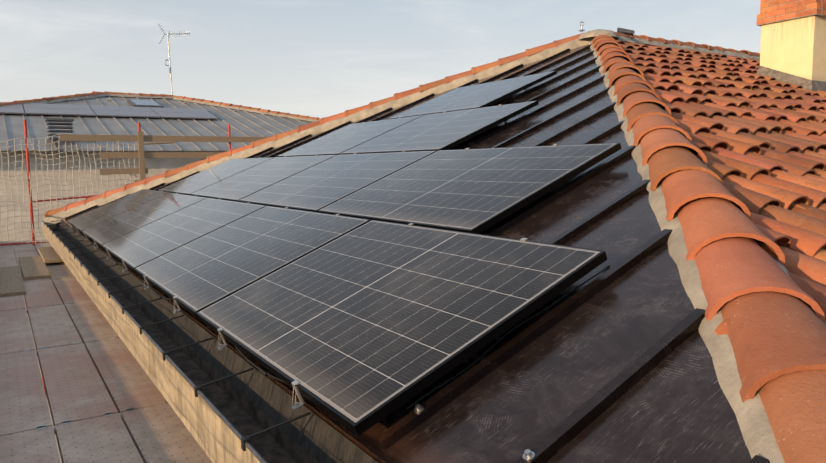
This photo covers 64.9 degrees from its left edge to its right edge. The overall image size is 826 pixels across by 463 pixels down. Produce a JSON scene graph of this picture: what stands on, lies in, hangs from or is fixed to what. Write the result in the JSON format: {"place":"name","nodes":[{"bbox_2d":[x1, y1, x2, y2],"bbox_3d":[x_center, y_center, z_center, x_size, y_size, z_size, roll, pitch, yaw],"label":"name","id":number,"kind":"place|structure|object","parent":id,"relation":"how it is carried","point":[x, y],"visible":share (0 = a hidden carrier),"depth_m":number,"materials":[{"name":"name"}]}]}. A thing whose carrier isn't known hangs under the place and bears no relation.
{"place":"outdoors","nodes":[
{"label":"outdoors","id":0,"kind":"place"},
{"bbox_2d":[0,151,225,462],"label":"neighbour walls","id":1,"kind":"structure","parent":0,"point":[156,166],"depth_m":14.86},
{"bbox_2d":[4,94,104,105],"bbox_3d":[-11.854,-3.037,16.651,0.346,2.228,11.657,1,6,12],"label":"hip mortar","id":2,"kind":"object","parent":1,"relation":"on","point":[72,98],"visible":0.38,"depth_m":20.44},
{"bbox_2d":[0,92,103,105],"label":"ridge tiles","id":3,"kind":"object","parent":2,"relation":"on","point":[47,98],"visible":0.98,"depth_m":19.77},
{"bbox_2d":[127,99,163,107],"bbox_3d":[-8.845,-4.212,21.434,0.900,0.390,1.235,-4,7,-32],"label":"skylight frame","id":4,"kind":"object","parent":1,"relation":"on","point":[131,103],"visible":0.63,"depth_m":21.06,"materials":[{"name":"grey metal"}]},
{"bbox_2d":[130,99,159,105],"bbox_3d":[-8.839,-4.257,21.420,0.740,0.268,1.059,-4,7,-32],"label":"skylight glass","id":5,"kind":"object","parent":4,"relation":"in","point":[145,102],"visible":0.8,"depth_m":21.39,"materials":[{"name":"blue glass"}]},
{"bbox_2d":[0,96,313,150],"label":"metal roof","id":6,"kind":"structure","parent":1,"relation":"on","point":[243,123],"depth_m":18.02,"materials":[{"name":"grey metal"}]},
{"bbox_2d":[45,118,73,144],"bbox_3d":[-8.219,-1.723,15.198,0.560,1.800,0.560,-4,7,-32],"label":"louver vent","id":7,"kind":"object","parent":6,"relation":"on","point":[53,121],"visible":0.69,"depth_m":14.97,"materials":[{"name":"grey metal"}]},
{"bbox_2d":[0,102,218,118],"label":"solar panels","id":8,"kind":"object","parent":6,"relation":"on","point":[80,110],"visible":0.94,"depth_m":19.20,"materials":[{"name":"blue glass"}]},
{"bbox_2d":[104,93,172,98],"bbox_3d":[-9.640,-4.731,22.824,2.940,0.191,0.346,-4,7,-32],"label":"ridge mortar","id":9,"kind":"object","parent":6,"relation":"on","point":[126,95],"visible":0.29,"depth_m":22.64,"materials":[{"name":"brown concrete"}]},
{"bbox_2d":[93,91,173,96],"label":"ridge tiles","id":10,"kind":"object","parent":9,"relation":"on","point":[143,94],"visible":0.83,"depth_m":22.76,"materials":[{"name":"tile"}]},
{"bbox_2d":[159,25,189,94],"bbox_3d":[-8.554,-6.051,23.433,1.088,2.715,0.440,-4,7,-32],"label":"tv antenna","id":11,"kind":"object","parent":6,"relation":"on","point":[168,36],"visible":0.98,"depth_m":23.30,"materials":[{"name":"silver metal"}]},
{"bbox_2d":[173,97,319,121],"bbox_3d":[-2.960,-3.727,22.316,11.658,2.237,0.346,1,6,12],"label":"hip mortar","id":12,"kind":"object","parent":1,"relation":"on","point":[249,110],"visible":0.19,"depth_m":22.75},
{"bbox_2d":[173,96,319,119],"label":"ridge tiles","id":13,"kind":"object","parent":12,"relation":"on","point":[252,108],"visible":0.52,"depth_m":22.78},
{"bbox_2d":[56,220,377,462],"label":"eave fascia","id":14,"kind":"structure","parent":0,"point":[318,439],"depth_m":2.78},
{"bbox_2d":[42,222,259,462],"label":"copper gutter shell","id":15,"kind":"object","parent":14,"relation":"attached to","point":[217,439],"visible":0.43,"depth_m":3.12},
{"bbox_2d":[42,221,266,462],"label":"gutter edge","id":16,"kind":"object","parent":15,"relation":"attached to","point":[250,447],"visible":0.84,"depth_m":2.77,"materials":[{"name":"grey metal"}]},
{"bbox_2d":[44,220,310,450],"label":"gutter brackets","id":17,"kind":"object","parent":15,"relation":"attached to","point":[245,439],"visible":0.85,"depth_m":3.20,"materials":[{"name":"black metal"}]},
{"bbox_2d":[51,225,318,462],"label":"gutter","id":18,"kind":"object","parent":15,"relation":"in","point":[241,412],"visible":0.44,"depth_m":3.15,"materials":[{"name":"black metal"}]},
{"bbox_2d":[0,0,760,118],"label":"sky","id":19,"kind":"structure","parent":0,"point":[311,58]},
{"bbox_2d":[61,44,769,462],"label":"metal roof","id":20,"kind":"structure","parent":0,"point":[613,362],"depth_m":2.06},
{"bbox_2d":[414,404,534,460],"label":"roof bolts","id":21,"kind":"object","parent":20,"relation":"attached to","point":[528,455],"visible":1,"depth_m":1.63,"materials":[{"name":"silver metal"}]},
{"label":"ground","id":22,"kind":"structure","parent":0,"visible":0},
{"bbox_2d":[0,120,230,398],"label":"red scaffold frame","id":23,"kind":"object","parent":22,"relation":"on","point":[28,170],"visible":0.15,"depth_m":12.01,"materials":[{"name":"red metal"}]},
{"bbox_2d":[0,133,139,264],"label":"safety netting","id":24,"kind":"object","parent":23,"relation":"attached to","point":[50,184],"visible":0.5,"depth_m":12.08,"materials":[{"name":"beige fabric"}]},
{"bbox_2d":[8,240,168,434],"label":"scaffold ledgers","id":25,"kind":"object","parent":23,"relation":"attached to","point":[65,422],"visible":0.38,"depth_m":3.81,"materials":[{"name":"grey metal"}]},
{"bbox_2d":[0,240,211,462],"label":"scaffold planks","id":26,"kind":"object","parent":25,"relation":"on","point":[88,385],"visible":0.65,"depth_m":4.16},
{"bbox_2d":[0,131,266,296],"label":"wooden planks","id":27,"kind":"object","parent":23,"relation":"attached to","point":[11,279],"visible":0.67,"depth_m":12.59,"materials":[{"name":"brown wood"}]},
{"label":"building walls","id":28,"kind":"object","parent":22,"relation":"on","visible":0},
{"bbox_2d":[76,231,378,462],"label":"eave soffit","id":29,"kind":"structure","parent":28,"relation":"on","point":[268,378],"depth_m":3.18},
{"bbox_3d":[8.033,-1.782,12.554,25.770,2.580,12.770,-4,7,-32],"label":"roof","id":30,"kind":"object","parent":29,"relation":"on","visible":0},
{"bbox_2d":[67,189,169,234],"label":"solar panel","id":31,"kind":"object","parent":30,"relation":"on","point":[108,211],"visible":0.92,"depth_m":8.72,"materials":[{"name":"black glass"}]},
{"bbox_2d":[81,193,206,248],"bbox_3d":[-3.072,-0.147,7.371,1.122,0.522,1.762,-4,7,-32],"label":"solar panel","id":32,"kind":"object","parent":30,"relation":"on","point":[123,223],"visible":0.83,"depth_m":7.21,"materials":[{"name":"black glass"}]},
{"bbox_2d":[101,198,265,271],"bbox_3d":[-2.110,-0.003,5.878,1.122,0.522,1.762,-4,7,-32],"label":"solar panel","id":33,"kind":"object","parent":30,"relation":"on","point":[132,250],"visible":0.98,"depth_m":5.69,"materials":[{"name":"black glass"}]},
{"bbox_2d":[158,157,273,194],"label":"solar panel","id":34,"kind":"object","parent":30,"relation":"on","point":[207,177],"visible":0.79,"depth_m":8.46,"materials":[{"name":"black glass"}]},
{"bbox_2d":[134,206,370,317],"bbox_3d":[-1.148,0.141,4.385,1.122,0.522,1.762,-4,7,-32],"label":"solar panel","id":35,"kind":"object","parent":30,"relation":"on","point":[194,277],"visible":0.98,"depth_m":4.15,"materials":[{"name":"black glass"}]},
{"bbox_2d":[190,155,335,201],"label":"solar panel","id":36,"kind":"object","parent":30,"relation":"on","point":[252,180],"visible":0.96,"depth_m":6.95,"materials":[{"name":"black glass"}]},
{"bbox_2d":[44,37,593,224],"bbox_3d":[-1.836,-1.439,10.119,9.088,2.780,0.396,1,6,12],"label":"hip mortar","id":37,"kind":"object","parent":30,"relation":"on","point":[486,73],"visible":0.58,"depth_m":9.78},
{"bbox_2d":[45,33,582,216],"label":"hip tiles","id":38,"kind":"object","parent":37,"relation":"on","point":[448,79],"visible":0.71,"depth_m":9.84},
{"bbox_2d":[238,150,437,211],"bbox_3d":[-0.697,-0.455,5.611,1.110,0.467,1.762,-4,7,-32],"label":"solar panel","id":39,"kind":"object","parent":30,"relation":"on","point":[319,186],"visible":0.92,"depth_m":5.42,"materials":[{"name":"black glass"}]},
{"bbox_2d":[72,227,609,408],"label":"mounting rails","id":40,"kind":"object","parent":30,"relation":"on","point":[263,372],"visible":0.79,"depth_m":2.36,"materials":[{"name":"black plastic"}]},
{"bbox_2d":[276,115,423,156],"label":"solar panel","id":41,"kind":"object","parent":30,"relation":"on","point":[342,140],"visible":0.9,"depth_m":7.48,"materials":[{"name":"black glass"}]},
{"bbox_2d":[196,220,606,435],"bbox_3d":[-0.185,0.284,2.892,1.122,0.522,1.762,-4,7,-32],"label":"solar panel","id":42,"kind":"object","parent":30,"relation":"on","point":[359,331],"visible":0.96,"depth_m":2.54,"materials":[{"name":"black glass"}]},
{"bbox_2d":[341,101,538,153],"bbox_3d":[0.195,-0.956,6.146,1.110,0.467,1.762,-4,7,-32],"label":"solar panel","id":43,"kind":"object","parent":30,"relation":"on","point":[444,130],"visible":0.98,"depth_m":5.90,"materials":[{"name":"black glass"}]},
{"bbox_2d":[318,143,621,233],"bbox_3d":[0.266,-0.311,4.118,1.110,0.467,1.762,-4,7,-32],"label":"solar panel","id":44,"kind":"object","parent":30,"relation":"on","point":[475,191],"visible":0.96,"depth_m":3.83,"materials":[{"name":"black glass"}]},
{"bbox_2d":[389,71,556,118],"bbox_3d":[0.631,-1.525,7.387,1.110,0.467,1.762,-4,7,-32],"label":"solar panel","id":45,"kind":"object","parent":30,"relation":"on","point":[482,95],"visible":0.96,"depth_m":7.15,"materials":[{"name":"black glass"}]},
{"bbox_2d":[600,40,825,334],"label":"roof face tiles","id":46,"kind":"object","parent":30,"relation":"on","point":[759,141],"visible":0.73,"depth_m":4.34,"materials":[{"name":"ceramic"}]},
{"bbox_2d":[578,29,618,39],"bbox_3d":[2.546,-2.702,8.930,0.560,0.130,0.560,-4,7,-32],"label":"ridge cap","id":47,"kind":"object","parent":46,"relation":"on","point":[594,33],"visible":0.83,"depth_m":8.73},
{"bbox_2d":[610,36,759,59],"bbox_3d":[8.080,-3.114,12.456,12.850,0.122,0.305,-4,7,-32],"label":"ridge mortar","id":48,"kind":"object","parent":46,"relation":"on","point":[656,43],"visible":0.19,"depth_m":9.73,"materials":[{"name":"grey concrete"}]},
{"bbox_2d":[610,30,759,56],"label":"ridge tiles","id":49,"kind":"object","parent":48,"relation":"on","point":[706,46],"visible":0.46,"depth_m":9.88,"materials":[{"name":"tile"}]},
{"bbox_2d":[617,27,634,35],"bbox_3d":[2.892,-2.723,8.822,0.213,0.114,0.160,1,6,12],"label":"roof vent","id":50,"kind":"object","parent":49,"relation":"on","point":[625,31],"visible":1,"depth_m":8.77,"materials":[{"name":"grey metal"}]},
{"bbox_2d":[757,65,825,91],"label":"chimney mortar fillet","id":51,"kind":"object","parent":46,"relation":"on","point":[805,83],"visible":0.3,"depth_m":8.06,"materials":[{"name":"concrete"}]},
{"bbox_3d":[9.747,-1.479,9.900,25.770,2.580,6.385,-4,7,-32],"label":"tiled roof face","id":52,"kind":"object","parent":29,"relation":"on","visible":0},
{"bbox_2d":[589,37,825,462],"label":"hip mortar","id":53,"kind":"object","parent":52,"relation":"on","point":[755,428],"visible":0.17,"depth_m":1.90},
{"bbox_2d":[591,35,825,462],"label":"hip tiles","id":54,"kind":"object","parent":53,"relation":"on","point":[759,297],"visible":0.98,"depth_m":1.95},
{"bbox_2d":[760,15,825,81],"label":"chimney","id":55,"kind":"object","parent":52,"relation":"on","point":[796,47],"visible":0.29,"depth_m":8.01,"materials":[{"name":"yellow paint"}]},
{"bbox_2d":[756,0,825,24],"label":"chimney cap","id":56,"kind":"object","parent":55,"relation":"on","point":[816,4],"visible":0.71,"depth_m":8.03,"materials":[{"name":"orange brick"}]},
{"bbox_2d":[757,0,825,25],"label":"mortar joints","id":57,"kind":"object","parent":55,"relation":"on","point":[820,15],"visible":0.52,"depth_m":8.03,"materials":[{"name":"concrete"}]}
]}

